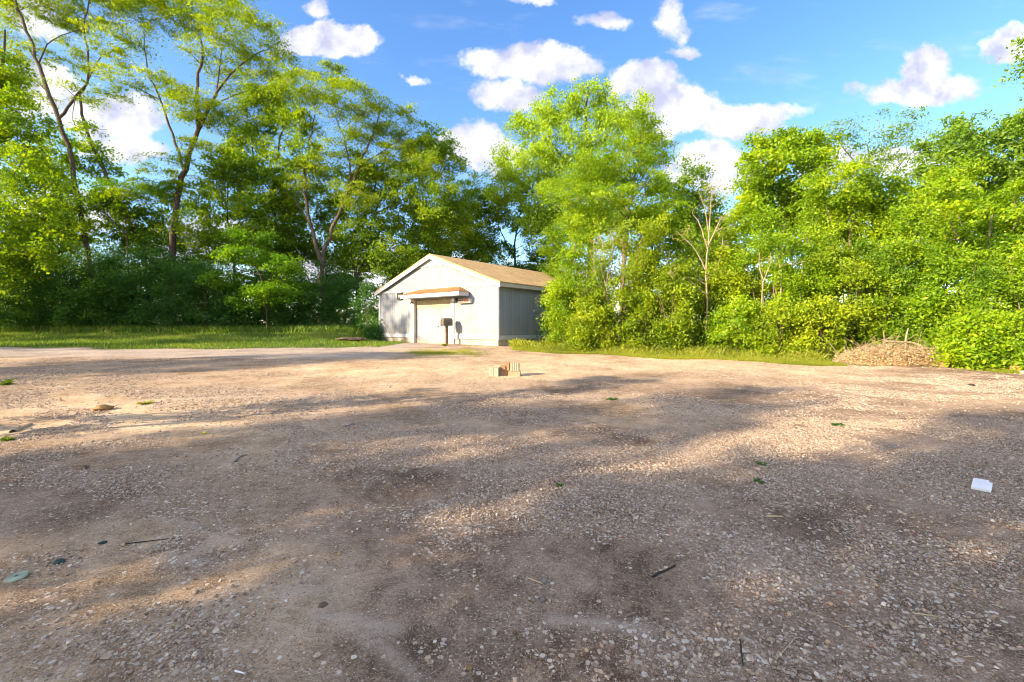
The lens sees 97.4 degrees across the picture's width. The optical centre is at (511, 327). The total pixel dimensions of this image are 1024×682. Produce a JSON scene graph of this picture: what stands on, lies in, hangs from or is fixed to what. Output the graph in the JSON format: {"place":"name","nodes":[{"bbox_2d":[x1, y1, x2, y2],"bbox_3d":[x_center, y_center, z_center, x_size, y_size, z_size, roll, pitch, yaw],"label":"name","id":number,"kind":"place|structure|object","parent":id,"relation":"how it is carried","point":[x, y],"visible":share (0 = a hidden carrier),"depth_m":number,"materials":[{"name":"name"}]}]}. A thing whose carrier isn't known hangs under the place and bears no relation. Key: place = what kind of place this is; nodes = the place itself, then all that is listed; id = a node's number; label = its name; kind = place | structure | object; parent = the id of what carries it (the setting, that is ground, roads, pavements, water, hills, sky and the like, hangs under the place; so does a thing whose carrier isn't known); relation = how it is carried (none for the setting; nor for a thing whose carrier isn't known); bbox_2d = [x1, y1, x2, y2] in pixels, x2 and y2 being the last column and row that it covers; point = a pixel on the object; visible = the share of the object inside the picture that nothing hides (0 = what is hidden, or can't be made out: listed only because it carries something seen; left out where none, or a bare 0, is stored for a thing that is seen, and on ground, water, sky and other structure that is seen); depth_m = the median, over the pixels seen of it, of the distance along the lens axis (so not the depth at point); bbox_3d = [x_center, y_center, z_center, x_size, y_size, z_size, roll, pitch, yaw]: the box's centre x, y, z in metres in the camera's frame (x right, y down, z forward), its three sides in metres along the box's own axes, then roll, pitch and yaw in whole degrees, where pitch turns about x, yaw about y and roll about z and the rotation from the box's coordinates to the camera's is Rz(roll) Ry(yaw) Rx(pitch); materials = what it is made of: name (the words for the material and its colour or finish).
{"place":"outdoors","nodes":[
{"label":"outdoors","id":0,"kind":"place"},
{"bbox_2d":[0,322,367,337],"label":"tall grass","id":1,"kind":"structure","parent":0,"point":[342,327],"depth_m":26.33,"materials":[{"name":"plant"}]},
{"bbox_2d":[0,326,407,349],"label":"grass","id":2,"kind":"structure","parent":0,"point":[115,342],"depth_m":22.39,"materials":[{"name":"plant"}]},
{"bbox_2d":[0,331,1023,681],"bbox_3d":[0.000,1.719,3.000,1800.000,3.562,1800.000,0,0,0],"label":"ground","id":3,"kind":"structure","parent":0,"point":[382,639],"depth_m":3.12,"materials":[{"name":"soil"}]},
{"bbox_2d":[0,435,14,441],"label":"weed tuft","id":4,"kind":"object","parent":3,"relation":"on","point":[4,438],"visible":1,"depth_m":5.25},
{"bbox_2d":[0,379,16,384],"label":"weed tuft","id":5,"kind":"object","parent":3,"relation":"on","point":[8,381],"visible":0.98,"depth_m":9.01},
{"bbox_2d":[4,570,29,582],"bbox_3d":[-2.787,1.403,2.533,0.100,0.012,0.100,-4,6,0],"label":"plastic disc","id":6,"kind":"object","parent":3,"relation":"on","point":[17,576],"visible":1,"depth_m":2.52,"materials":[{"name":"plastic"}]},
{"bbox_2d":[9,423,32,432],"bbox_3d":[-6.336,1.312,5.826,0.065,0.069,0.449,0,0,-25],"label":"log","id":7,"kind":"object","parent":3,"relation":"on","point":[21,427],"visible":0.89,"depth_m":5.77,"materials":[{"name":"brown wood"}]},
{"bbox_2d":[0,260,78,331],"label":"hedge shrub","id":8,"kind":"object","parent":3,"relation":"on","point":[5,323],"visible":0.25,"depth_m":26.80,"materials":[{"name":"green plant"}]},
{"bbox_2d":[0,29,88,303],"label":"dark tree","id":9,"kind":"object","parent":3,"relation":"on","point":[21,248],"visible":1,"depth_m":22.84,"materials":[{"name":"green plant"}]},
{"bbox_2d":[0,254,101,327],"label":"hedge shrub","id":10,"kind":"object","parent":3,"relation":"on","point":[34,284],"visible":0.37,"depth_m":26.89,"materials":[{"name":"green plant"}]},
{"bbox_2d":[53,558,65,564],"bbox_3d":[-2.715,1.404,2.699,0.055,0.022,0.076,0,0,-39],"label":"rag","id":11,"kind":"object","parent":3,"relation":"on","point":[59,561],"visible":0.99,"depth_m":2.69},
{"bbox_2d":[20,239,141,321],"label":"hedge shrub","id":12,"kind":"object","parent":3,"relation":"on","point":[68,255],"visible":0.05,"depth_m":31.25,"materials":[{"name":"green plant"}]},
{"bbox_2d":[0,0,176,322],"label":"locust tree","id":13,"kind":"object","parent":3,"relation":"on","point":[74,23],"visible":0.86,"depth_m":29.07,"materials":[{"name":"green plant"}]},
{"bbox_2d":[13,75,168,318],"bbox_3d":[-27.791,-8.343,29.738,8.740,17.036,5.348,0,0,0],"label":"leaning tree","id":14,"kind":"object","parent":3,"relation":"on","point":[110,224],"visible":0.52,"depth_m":29.39,"materials":[{"name":"green plant"}]},
{"bbox_2d":[37,237,156,330],"bbox_3d":[-25.724,-2.394,28.145,5.564,6.437,5.530,0,0,35],"label":"hedge shrub","id":15,"kind":"object","parent":3,"relation":"on","point":[64,311],"visible":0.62,"depth_m":27.16,"materials":[{"name":"green plant"}]},
{"bbox_2d":[92,404,114,410],"bbox_3d":[-6.241,1.227,6.846,0.272,0.107,0.234,0,0,5],"label":"dirt clod","id":16,"kind":"object","parent":3,"relation":"on","point":[102,407],"visible":0.93,"depth_m":6.79,"materials":[{"name":"soil"}]},
{"bbox_2d":[43,175,192,302],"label":"understory tree","id":17,"kind":"object","parent":3,"relation":"on","point":[161,184],"visible":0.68,"depth_m":28.74,"materials":[{"name":"green plant"}]},
{"bbox_2d":[78,267,173,328],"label":"hedge shrub","id":18,"kind":"object","parent":3,"relation":"on","point":[95,282],"visible":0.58,"depth_m":27.03,"materials":[{"name":"green plant"}]},
{"bbox_2d":[92,241,179,319],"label":"hedge shrub","id":19,"kind":"object","parent":3,"relation":"on","point":[117,260],"visible":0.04,"depth_m":31.57,"materials":[{"name":"green plant"}]},
{"bbox_2d":[110,239,216,328],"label":"hedge shrub","id":20,"kind":"object","parent":3,"relation":"on","point":[162,266],"visible":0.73,"depth_m":26.93,"materials":[{"name":"green plant"}]},
{"bbox_2d":[132,231,258,321],"bbox_3d":[-22.643,-3.226,32.317,8.344,7.930,7.960,0,0,0],"label":"hedge shrub","id":21,"kind":"object","parent":3,"relation":"on","point":[182,254],"visible":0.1,"depth_m":30.69,"materials":[{"name":"green plant"}]},
{"bbox_2d":[151,255,247,327],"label":"hedge shrub","id":22,"kind":"object","parent":3,"relation":"on","point":[202,317],"visible":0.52,"depth_m":27.48,"materials":[{"name":"green plant"}]},
{"bbox_2d":[98,0,306,318],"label":"locust tree","id":23,"kind":"object","parent":3,"relation":"on","point":[206,14],"visible":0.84,"depth_m":28.73,"materials":[{"name":"green plant"}]},
{"bbox_2d":[116,146,307,321],"bbox_3d":[-20.526,-5.762,30.455,13.472,11.873,5.874,0,0,13],"label":"understory tree","id":24,"kind":"object","parent":3,"relation":"on","point":[206,227],"visible":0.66,"depth_m":29.13,"materials":[{"name":"green plant"}]},
{"bbox_2d":[197,264,281,326],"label":"hedge shrub","id":25,"kind":"object","parent":3,"relation":"on","point":[244,319],"visible":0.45,"depth_m":27.73,"materials":[{"name":"green plant"}]},
{"bbox_2d":[194,224,319,330],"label":"sapling","id":26,"kind":"object","parent":3,"relation":"on","point":[289,287],"visible":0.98,"depth_m":25.77,"materials":[{"name":"green plant"}]},
{"bbox_2d":[194,74,330,286],"bbox_3d":[-16.334,-8.071,29.632,8.965,16.455,5.817,0,0,0],"label":"deciduous tree","id":27,"kind":"object","parent":3,"relation":"on","point":[247,132],"visible":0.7,"depth_m":28.97,"materials":[{"name":"green plant"}]},
{"bbox_2d":[248,271,317,327],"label":"hedge shrub","id":28,"kind":"object","parent":3,"relation":"on","point":[284,315],"visible":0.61,"depth_m":28.07,"materials":[{"name":"green plant"}]},
{"bbox_2d":[243,244,353,323],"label":"hedge shrub","id":29,"kind":"object","parent":3,"relation":"on","point":[315,261],"visible":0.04,"depth_m":32.22,"materials":[{"name":"green plant"}]},
{"bbox_2d":[278,259,354,326],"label":"hedge shrub","id":30,"kind":"object","parent":3,"relation":"on","point":[324,283],"visible":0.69,"depth_m":28.64,"materials":[{"name":"green plant"}]},
{"bbox_2d":[245,161,390,300],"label":"understory tree","id":31,"kind":"object","parent":3,"relation":"on","point":[343,259],"visible":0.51,"depth_m":31.72,"materials":[{"name":"green plant"}]},
{"bbox_2d":[317,601,327,607],"bbox_3d":[-0.974,1.429,2.315,0.049,0.020,0.065,0,0,1],"label":"dirt clod","id":32,"kind":"object","parent":3,"relation":"on","point":[322,604],"visible":1,"depth_m":2.31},
{"bbox_2d":[311,272,374,327],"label":"hedge shrub","id":33,"kind":"object","parent":3,"relation":"on","point":[351,317],"visible":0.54,"depth_m":29.11,"materials":[{"name":"green plant"}]},
{"bbox_2d":[313,254,377,320],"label":"background tree","id":34,"kind":"object","parent":3,"relation":"on","point":[365,278],"visible":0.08,"depth_m":39.14,"materials":[{"name":"green plant"}]},
{"bbox_2d":[335,337,365,340],"bbox_3d":[-8.375,0.628,23.176,1.301,0.221,1.590,0,0,32],"label":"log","id":35,"kind":"object","parent":3,"relation":"on","point":[350,338],"visible":0.8,"depth_m":22.88,"materials":[{"name":"wood"}]},
{"bbox_2d":[262,54,449,324],"bbox_3d":[-9.854,-8.250,28.623,11.348,16.972,6.838,0,0,-15],"label":"locust tree","id":36,"kind":"object","parent":3,"relation":"on","point":[333,83],"visible":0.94,"depth_m":28.57,"materials":[{"name":"green plant"}]},
{"bbox_2d":[349,275,378,332],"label":"garage shrub","id":37,"kind":"object","parent":3,"relation":"on","point":[372,312],"visible":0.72,"depth_m":26.40,"materials":[{"name":"green plant"}]},
{"bbox_2d":[360,317,386,340],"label":"garage shrub","id":38,"kind":"object","parent":3,"relation":"on","point":[371,331],"visible":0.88,"depth_m":25.55,"materials":[{"name":"green plant"}]},
{"bbox_2d":[315,120,489,311],"bbox_3d":[-7.487,-6.899,31.234,11.925,14.145,6.728,0,0,0],"label":"deciduous tree","id":39,"kind":"object","parent":3,"relation":"on","point":[422,212],"visible":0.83,"depth_m":30.18,"materials":[{"name":"green plant"}]},
{"bbox_2d":[440,318,452,344],"bbox_3d":[-3.152,0.272,21.591,0.510,1.420,0.360,0,0,-38],"label":"mailbox","id":40,"kind":"object","parent":3,"relation":"on","point":[446,322],"visible":0.91,"depth_m":21.54,"materials":[{"name":"brown wood"}]},
{"bbox_2d":[386,169,510,281],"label":"dark tree","id":41,"kind":"object","parent":3,"relation":"on","point":[472,253],"visible":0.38,"depth_m":35.49,"materials":[{"name":"green plant"}]},
{"bbox_2d":[392,347,508,357],"bbox_3d":[-2.236,0.896,16.806,4.002,0.179,4.441,0,0,-36],"label":"weed patch","id":42,"kind":"object","parent":3,"relation":"on","point":[427,352],"visible":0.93,"depth_m":16.23,"materials":[{"name":"plant"}]},
{"bbox_2d":[374,254,611,345],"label":"garage","id":43,"kind":"structure","parent":3,"relation":"on","point":[499,309],"depth_m":22.41,"materials":[{"name":"paint"}]},
{"bbox_2d":[417,307,450,338],"bbox_3d":[-4.020,-0.264,23.100,2.668,2.288,0.095,0,0,39],"label":"door","id":44,"kind":"structure","parent":43,"relation":"in","point":[428,319],"depth_m":23.15,"materials":[{"name":"paint"}]},
{"bbox_2d":[458,299,471,303],"bbox_3d":[-2.247,-1.250,21.497,0.840,0.200,0.172,0,0,39],"label":"wall sign","id":45,"kind":"object","parent":43,"relation":"attached to","point":[460,301],"visible":1,"depth_m":21.40,"materials":[{"name":"beige paint"}]},
{"bbox_2d":[489,367,500,376],"bbox_3d":[-0.398,1.040,10.534,0.230,0.210,0.200,0,0,16],"label":"concrete block","id":46,"kind":"object","parent":3,"relation":"on","point":[494,371],"depth_m":10.45,"materials":[{"name":"concrete"}]},
{"bbox_2d":[500,370,509,375],"bbox_3d":[-0.178,1.076,10.654,0.234,0.130,0.180,0,0,-6],"label":"concrete block","id":47,"kind":"object","parent":3,"relation":"on","point":[503,372],"depth_m":10.56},
{"bbox_2d":[1,400,1023,681],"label":"litter","id":48,"kind":"object","parent":3,"relation":"on","point":[491,542],"visible":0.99,"depth_m":2.61,"materials":[{"name":"plant"}]},
{"bbox_2d":[462,192,566,276],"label":"dark tree","id":49,"kind":"object","parent":3,"relation":"on","point":[513,252],"visible":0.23,"depth_m":37.46,"materials":[{"name":"green plant"}]},
{"bbox_2d":[508,371,520,375],"bbox_3d":[0.059,1.086,10.534,0.281,0.120,0.180,0,0,4],"label":"concrete block","id":50,"kind":"object","parent":3,"relation":"on","point":[514,373],"depth_m":10.45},
{"bbox_2d":[510,363,519,370],"bbox_3d":[0.070,0.928,10.554,0.195,0.190,0.160,0,0,8],"label":"concrete block","id":51,"kind":"object","parent":50,"relation":"on","point":[514,366],"depth_m":10.48,"materials":[{"name":"concrete"}]},
{"bbox_2d":[533,297,555,342],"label":"vine bush","id":52,"kind":"object","parent":3,"relation":"on","point":[544,330],"visible":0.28,"depth_m":21.59,"materials":[{"name":"green plant"}]},
{"bbox_2d":[534,272,575,345],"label":"sunlit shrub","id":53,"kind":"object","parent":3,"relation":"on","point":[549,328],"visible":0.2,"depth_m":18.75,"materials":[{"name":"green plant"}]},
{"bbox_2d":[529,216,591,281],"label":"background tree","id":54,"kind":"object","parent":3,"relation":"on","point":[550,234],"visible":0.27,"depth_m":28.73,"materials":[{"name":"green plant"}]},
{"bbox_2d":[478,73,674,285],"bbox_3d":[4.884,-9.226,33.994,14.908,20.335,6.546,0,0,0],"label":"cottonwood tree","id":55,"kind":"object","parent":3,"relation":"on","point":[548,115],"visible":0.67,"depth_m":33.38,"materials":[{"name":"green plant"}]},
{"bbox_2d":[536,211,625,348],"bbox_3d":[2.744,-1.562,17.869,3.580,6.096,3.300,0,0,0],"label":"sunlit shrub","id":56,"kind":"object","parent":3,"relation":"on","point":[573,252],"visible":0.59,"depth_m":17.67,"materials":[{"name":"green plant"}]},
{"bbox_2d":[555,288,617,351],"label":"sunlit shrub","id":57,"kind":"object","parent":3,"relation":"on","point":[578,334],"visible":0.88,"depth_m":16.58,"materials":[{"name":"green plant"}]},
{"bbox_2d":[584,223,631,339],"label":"bare tree","id":58,"kind":"object","parent":3,"relation":"on","point":[602,255],"visible":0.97,"depth_m":16.74,"materials":[{"name":"beige plant"}]},
{"bbox_2d":[528,102,702,319],"bbox_3d":[4.866,-5.100,23.231,8.598,12.124,6.386,0,0,-29],"label":"locust tree","id":59,"kind":"object","parent":3,"relation":"on","point":[587,188],"visible":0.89,"depth_m":22.64,"materials":[{"name":"green plant"}]},
{"bbox_2d":[579,210,668,351],"bbox_3d":[4.242,-1.572,17.305,3.475,6.121,3.367,0,0,16],"label":"sunlit shrub","id":60,"kind":"object","parent":3,"relation":"on","point":[624,296],"visible":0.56,"depth_m":16.78,"materials":[{"name":"green plant"}]},
{"bbox_2d":[609,210,664,321],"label":"background tree","id":61,"kind":"object","parent":3,"relation":"on","point":[631,233],"visible":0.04,"depth_m":27.18,"materials":[{"name":"green plant"}]},
{"bbox_2d":[609,284,676,351],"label":"sunlit shrub","id":62,"kind":"object","parent":3,"relation":"on","point":[647,301],"visible":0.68,"depth_m":16.22,"materials":[{"name":"green plant"}]},
{"bbox_2d":[652,565,675,576],"bbox_3d":[0.870,1.400,2.585,0.208,0.017,0.020,0,0,-35],"label":"stick","id":63,"kind":"object","parent":3,"relation":"on","point":[659,572],"visible":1,"depth_m":2.58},
{"bbox_2d":[614,209,714,345],"bbox_3d":[5.905,-1.569,17.461,3.586,5.923,3.081,0,0,26],"label":"sunlit shrub","id":64,"kind":"object","parent":3,"relation":"on","point":[680,269],"visible":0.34,"depth_m":17.03,"materials":[{"name":"green plant"}]},
{"bbox_2d":[634,212,700,319],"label":"background tree","id":65,"kind":"object","parent":3,"relation":"on","point":[675,227],"visible":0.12,"depth_m":23.81,"materials":[{"name":"green plant"}]},
{"bbox_2d":[639,266,706,352],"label":"sunlit shrub","id":66,"kind":"object","parent":3,"relation":"on","point":[676,320],"visible":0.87,"depth_m":15.77,"materials":[{"name":"green plant"}]},
{"bbox_2d":[630,153,732,255],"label":"deciduous tree","id":67,"kind":"object","parent":3,"relation":"on","point":[684,179],"visible":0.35,"depth_m":26.76,"materials":[{"name":"green plant"}]},
{"bbox_2d":[659,176,737,345],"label":"bare tree","id":68,"kind":"object","parent":3,"relation":"on","point":[707,245],"visible":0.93,"depth_m":16.58,"materials":[{"name":"beige plant"}]},
{"bbox_2d":[667,216,746,348],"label":"sunlit shrub","id":69,"kind":"object","parent":3,"relation":"on","point":[691,251],"visible":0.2,"depth_m":17.42,"materials":[{"name":"green plant"}]},
{"bbox_2d":[688,224,754,333],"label":"sunlit shrub","id":70,"kind":"object","parent":3,"relation":"on","point":[716,260],"visible":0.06,"depth_m":19.83,"materials":[{"name":"green plant"}]},
{"bbox_2d":[692,291,764,353],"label":"sunlit shrub","id":71,"kind":"object","parent":3,"relation":"on","point":[738,309],"visible":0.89,"depth_m":14.90,"materials":[{"name":"green plant"}]},
{"bbox_2d":[692,227,771,347],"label":"sunlit shrub","id":72,"kind":"object","parent":3,"relation":"on","point":[732,275],"visible":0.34,"depth_m":16.62,"materials":[{"name":"green plant"}]},
{"bbox_2d":[719,229,776,299],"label":"background tree","id":73,"kind":"object","parent":3,"relation":"on","point":[746,250],"visible":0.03,"depth_m":24.07,"materials":[{"name":"green plant"}]},
{"bbox_2d":[507,338,1022,373],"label":"weeds","id":74,"kind":"object","parent":3,"relation":"on","point":[805,358],"visible":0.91,"depth_m":14.82,"materials":[{"name":"plant"}]},
{"bbox_2d":[719,200,820,342],"bbox_3d":[9.137,-1.505,15.936,3.144,5.917,3.429,0,0,0],"label":"sunlit shrub","id":75,"kind":"object","parent":3,"relation":"on","point":[769,239],"visible":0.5,"depth_m":15.58,"materials":[{"name":"green plant"}]},
{"bbox_2d":[739,227,801,294],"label":"background tree","id":76,"kind":"object","parent":3,"relation":"on","point":[758,261],"visible":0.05,"depth_m":23.63,"materials":[{"name":"green plant"}]},
{"bbox_2d":[756,252,809,331],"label":"bare tree","id":77,"kind":"object","parent":3,"relation":"on","point":[780,273],"visible":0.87,"depth_m":15.09,"materials":[{"name":"beige plant"}]},
{"bbox_2d":[715,124,856,258],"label":"deciduous tree","id":78,"kind":"object","parent":3,"relation":"on","point":[759,186],"visible":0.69,"depth_m":19.09,"materials":[{"name":"green plant"}]},
{"bbox_2d":[745,297,826,358],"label":"sunlit shrub","id":79,"kind":"object","parent":3,"relation":"on","point":[785,312],"visible":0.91,"depth_m":14.21,"materials":[{"name":"green plant"}]},
{"bbox_2d":[763,204,843,335],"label":"sunlit shrub","id":80,"kind":"object","parent":3,"relation":"on","point":[813,226],"visible":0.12,"depth_m":17.19,"materials":[{"name":"green plant"}]},
{"bbox_2d":[765,238,855,351],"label":"sunlit shrub","id":81,"kind":"object","parent":3,"relation":"on","point":[821,276],"visible":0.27,"depth_m":15.09,"materials":[{"name":"green plant"}]},
{"bbox_2d":[782,292,861,359],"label":"sunlit shrub","id":82,"kind":"object","parent":3,"relation":"on","point":[832,317],"visible":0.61,"depth_m":14.05,"materials":[{"name":"green plant"}]},
{"bbox_2d":[792,232,901,350],"bbox_3d":[10.921,-0.908,14.944,3.348,4.552,2.935,0,0,0],"label":"sunlit shrub","id":83,"kind":"object","parent":3,"relation":"on","point":[832,247],"visible":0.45,"depth_m":14.58,"materials":[{"name":"green plant"}]},
{"bbox_2d":[789,154,939,343],"bbox_3d":[13.424,-2.713,17.841,5.404,7.502,4.967,0,0,0],"label":"deciduous tree","id":84,"kind":"object","parent":3,"relation":"on","point":[862,193],"visible":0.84,"depth_m":17.03,"materials":[{"name":"green plant"}]},
{"bbox_2d":[823,192,919,309],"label":"background tree","id":85,"kind":"object","parent":3,"relation":"on","point":[862,253],"depth_m":20.96,"materials":[{"name":"green plant"}]},
{"bbox_2d":[804,106,940,186],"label":"locust tree","id":86,"kind":"object","parent":3,"relation":"on","point":[891,159],"visible":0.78,"depth_m":21.44,"materials":[{"name":"green plant"}]},
{"bbox_2d":[833,235,923,348],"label":"sunlit shrub","id":87,"kind":"object","parent":3,"relation":"on","point":[878,257],"visible":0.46,"depth_m":14.33,"materials":[{"name":"green plant"}]},
{"bbox_2d":[822,328,951,367],"bbox_3d":[11.350,0.720,13.304,4.610,1.393,2.846,0,0,0],"label":"brush pile","id":88,"kind":"object","parent":3,"relation":"on","point":[889,354],"visible":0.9,"depth_m":12.74,"materials":[{"name":"brown plant"}]},
{"bbox_2d":[851,200,954,339],"bbox_3d":[13.412,-1.528,15.456,3.488,5.507,3.082,0,0,-43],"label":"sunlit shrub","id":89,"kind":"object","parent":3,"relation":"on","point":[904,228],"visible":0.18,"depth_m":15.10,"materials":[{"name":"green plant"}]},
{"bbox_2d":[863,194,958,318],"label":"background tree","id":90,"kind":"object","parent":3,"relation":"on","point":[912,236],"visible":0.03,"depth_m":19.62,"materials":[{"name":"green plant"}]},
{"bbox_2d":[871,264,961,349],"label":"sunlit shrub","id":91,"kind":"object","parent":3,"relation":"on","point":[905,285],"visible":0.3,"depth_m":13.99,"materials":[{"name":"green plant"}]},
{"bbox_2d":[894,199,959,297],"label":"background tree","id":92,"kind":"object","parent":3,"relation":"on","point":[924,273],"visible":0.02,"depth_m":20.36,"materials":[{"name":"green plant"}]},
{"bbox_2d":[889,154,1023,296],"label":"deciduous tree","id":93,"kind":"object","parent":3,"relation":"on","point":[976,216],"visible":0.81,"depth_m":14.15,"materials":[{"name":"green plant"}]},
{"bbox_2d":[894,109,1023,276],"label":"deciduous tree","id":94,"kind":"object","parent":3,"relation":"on","point":[972,145],"visible":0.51,"depth_m":18.22,"materials":[{"name":"green plant"}]},
{"bbox_2d":[896,237,1022,350],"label":"sunlit shrub","id":95,"kind":"object","parent":3,"relation":"on","point":[930,302],"visible":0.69,"depth_m":13.01,"materials":[{"name":"green plant"}]},
{"bbox_2d":[918,300,1017,371],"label":"sunlit shrub","id":96,"kind":"object","parent":3,"relation":"on","point":[961,349],"visible":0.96,"depth_m":11.65,"materials":[{"name":"green plant"}]},
{"bbox_2d":[932,252,1023,363],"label":"sunlit shrub","id":97,"kind":"object","parent":3,"relation":"on","point":[981,306],"visible":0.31,"depth_m":12.33,"materials":[{"name":"green plant"}]},
{"bbox_2d":[971,478,992,492],"bbox_3d":[3.984,1.337,3.815,0.206,0.056,0.116,0,0,-40],"label":"siding offcut","id":98,"kind":"object","parent":3,"relation":"on","point":[982,485],"visible":1,"depth_m":3.79,"materials":[{"name":"plastic"}]},
{"bbox_2d":[941,188,1022,311],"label":"background tree","id":99,"kind":"object","parent":3,"relation":"on","point":[984,259],"depth_m":17.93,"materials":[{"name":"green plant"}]},
{"bbox_2d":[962,300,1023,370],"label":"sunlit shrub","id":100,"kind":"object","parent":3,"relation":"on","point":[1015,326],"visible":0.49,"depth_m":11.40,"materials":[{"name":"green plant"}]},
{"bbox_2d":[975,235,1023,332],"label":"sunlit shrub","id":101,"kind":"object","parent":3,"relation":"on","point":[1018,256],"visible":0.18,"depth_m":12.24,"materials":[{"name":"green plant"}]},
{"bbox_2d":[994,21,1023,160],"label":"maple tree","id":102,"kind":"object","parent":3,"relation":"on","point":[1017,122],"visible":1,"depth_m":14.82,"materials":[{"name":"green plant"}]},
{"bbox_2d":[0,0,1023,328],"label":"sky","id":103,"kind":"structure","parent":0,"point":[719,71],"materials":[{"name":"blue"}]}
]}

